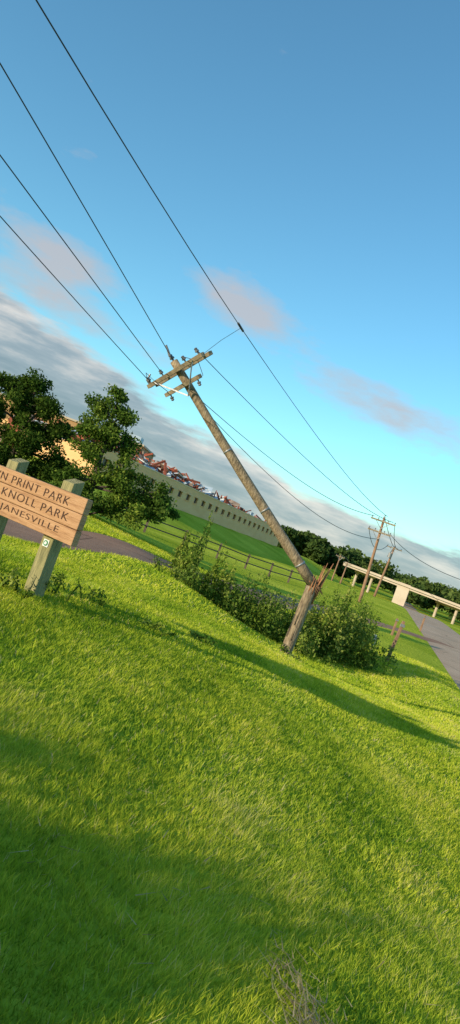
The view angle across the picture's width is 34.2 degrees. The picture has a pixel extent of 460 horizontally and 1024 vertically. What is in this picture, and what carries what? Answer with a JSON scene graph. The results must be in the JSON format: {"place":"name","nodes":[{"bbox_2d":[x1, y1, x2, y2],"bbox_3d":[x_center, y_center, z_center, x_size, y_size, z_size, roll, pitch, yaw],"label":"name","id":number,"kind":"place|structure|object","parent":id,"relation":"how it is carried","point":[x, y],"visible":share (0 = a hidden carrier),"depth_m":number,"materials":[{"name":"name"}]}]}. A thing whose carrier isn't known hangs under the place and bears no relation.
{"place":"outdoors","nodes":[
{"label":"outdoors","id":0,"kind":"place"},
{"bbox_2d":[3,519,455,648],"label":"driveway","id":1,"kind":"structure","parent":0,"point":[95,542],"depth_m":19.40,"materials":[{"name":"grey asphalt"}]},
{"bbox_2d":[0,445,459,1023],"bbox_3d":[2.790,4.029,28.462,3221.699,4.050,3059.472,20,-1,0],"label":"ground","id":2,"kind":"structure","parent":0,"point":[390,611],"depth_m":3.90,"materials":[{"name":"green plant"}]},
{"bbox_2d":[0,366,80,483],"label":"deciduous tree","id":3,"kind":"object","parent":2,"relation":"on","point":[29,438],"visible":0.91,"depth_m":31.56,"materials":[{"name":"green plant"}]},
{"bbox_2d":[0,458,92,596],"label":"park sign","id":4,"kind":"object","parent":2,"relation":"on","point":[56,516],"visible":1,"depth_m":7.16,"materials":[{"name":"brown wood"}]},
{"bbox_2d":[0,393,155,464],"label":"brick warehouse","id":5,"kind":"structure","parent":2,"relation":"on","point":[73,423],"depth_m":128.09,"materials":[{"name":"brick"}]},
{"bbox_2d":[49,383,180,531],"bbox_3d":[-4.177,-2.107,29.943,5.631,5.476,2.739,20,-1,0],"label":"deciduous tree","id":6,"kind":"object","parent":2,"relation":"on","point":[155,504],"visible":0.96,"depth_m":29.79,"materials":[{"name":"green plant"}]},
{"bbox_2d":[0,415,265,521],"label":"demolition debris","id":7,"kind":"object","parent":2,"relation":"on","point":[162,468],"visible":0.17,"depth_m":106.44,"materials":[{"name":"metal"}]},
{"bbox_2d":[0,419,278,545],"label":"factory building","id":8,"kind":"structure","parent":2,"relation":"on","point":[193,501],"depth_m":110.62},
{"bbox_2d":[0,553,302,661],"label":"weeds","id":9,"kind":"object","parent":2,"relation":"on","point":[53,584],"visible":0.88,"depth_m":8.32,"materials":[{"name":"green plant"}]},
{"bbox_2d":[126,507,306,587],"bbox_3d":[-0.259,2.873,52.511,0.826,2.021,23.246,19,-1,41],"label":"rail fence","id":10,"kind":"object","parent":2,"relation":"on","point":[219,549],"visible":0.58,"depth_m":52.28,"materials":[{"name":"brown wood"}]},
{"bbox_2d":[146,345,333,653],"bbox_3d":[-0.165,-0.179,15.725,5.305,5.794,1.497,20,-1,8],"label":"broken utility pole","id":11,"kind":"object","parent":2,"relation":"on","point":[312,590],"visible":0.95,"depth_m":15.92,"materials":[{"name":"brown wood"}]},
{"bbox_2d":[166,511,336,665],"bbox_3d":[0.826,2.067,21.427,5.424,3.082,3.620,20,-1,-10],"label":"weed thicket","id":12,"kind":"object","parent":2,"relation":"on","point":[194,577],"visible":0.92,"depth_m":20.55,"materials":[{"name":"green plant"}]},
{"bbox_2d":[331,554,344,580],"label":"utility pole","id":13,"kind":"object","parent":2,"relation":"on","point":[336,566],"visible":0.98,"depth_m":134.86,"materials":[{"name":"brown wood"}]},
{"bbox_2d":[288,579,398,673],"bbox_3d":[4.341,3.680,24.523,3.417,2.608,6.918,19,-1,34],"label":"roadside shrub","id":14,"kind":"object","parent":2,"relation":"on","point":[349,640],"visible":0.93,"depth_m":22.89,"materials":[{"name":"green plant"}]},
{"bbox_2d":[339,562,349,583],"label":"utility pole","id":15,"kind":"object","parent":2,"relation":"on","point":[346,564],"visible":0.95,"depth_m":149.84,"materials":[{"name":"brown wood"}]},
{"bbox_2d":[277,525,459,620],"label":"distant trees","id":16,"kind":"object","parent":2,"relation":"on","point":[318,549],"visible":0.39,"depth_m":206.43,"materials":[{"name":"green plant"}]},
{"bbox_2d":[358,515,395,601],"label":"utility pole","id":17,"kind":"object","parent":2,"relation":"on","point":[380,532],"visible":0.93,"depth_m":69.89,"materials":[{"name":"brown wood"}]},
{"bbox_2d":[0,0,459,579],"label":"overhead wires","id":18,"kind":"object","parent":17,"relation":"attached to","point":[142,306],"visible":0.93,"depth_m":12.53,"materials":[{"name":"black metal"}]},
{"bbox_2d":[373,546,401,596],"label":"utility pole","id":19,"kind":"object","parent":2,"relation":"on","point":[384,571],"visible":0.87,"depth_m":114.85,"materials":[{"name":"brown wood"}]},
{"bbox_2d":[391,618,398,635],"bbox_3d":[9.217,6.546,41.954,0.180,1.200,0.135,20,-1,0],"label":"marker post","id":20,"kind":"object","parent":2,"relation":"on","point":[394,627],"visible":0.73,"depth_m":41.91,"materials":[{"name":"brown wood"}]},
{"bbox_2d":[387,621,404,660],"bbox_3d":[6.117,4.896,27.759,0.263,1.806,0.135,20,-1,0],"label":"marker post","id":21,"kind":"object","parent":2,"relation":"on","point":[402,626],"visible":0.79,"depth_m":27.72,"materials":[{"name":"brown wood"}]},
{"bbox_2d":[343,562,459,624],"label":"highway bridge","id":22,"kind":"structure","parent":2,"relation":"on","point":[401,593],"depth_m":174.33,"materials":[{"name":"concrete"}]},
{"bbox_2d":[419,616,425,630],"bbox_3d":[15.442,9.034,59.958,0.210,1.500,0.145,20,-1,0],"label":"marker post","id":23,"kind":"object","parent":2,"relation":"on","point":[421,626],"visible":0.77,"depth_m":59.90,"materials":[{"name":"brown wood"}]},
{"bbox_2d":[0,0,459,589],"label":"sky","id":24,"kind":"structure","parent":0,"point":[305,154],"materials":[{"name":"blue"}]},
{"bbox_2d":[10,656,456,1023],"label":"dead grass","id":25,"kind":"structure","parent":0,"point":[292,1001],"depth_m":2.90,"materials":[{"name":"plant"}]},
{"bbox_2d":[400,602,459,689],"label":"road","id":26,"kind":"structure","parent":0,"point":[442,632],"depth_m":59.12,"materials":[{"name":"grey asphalt"}]}
]}

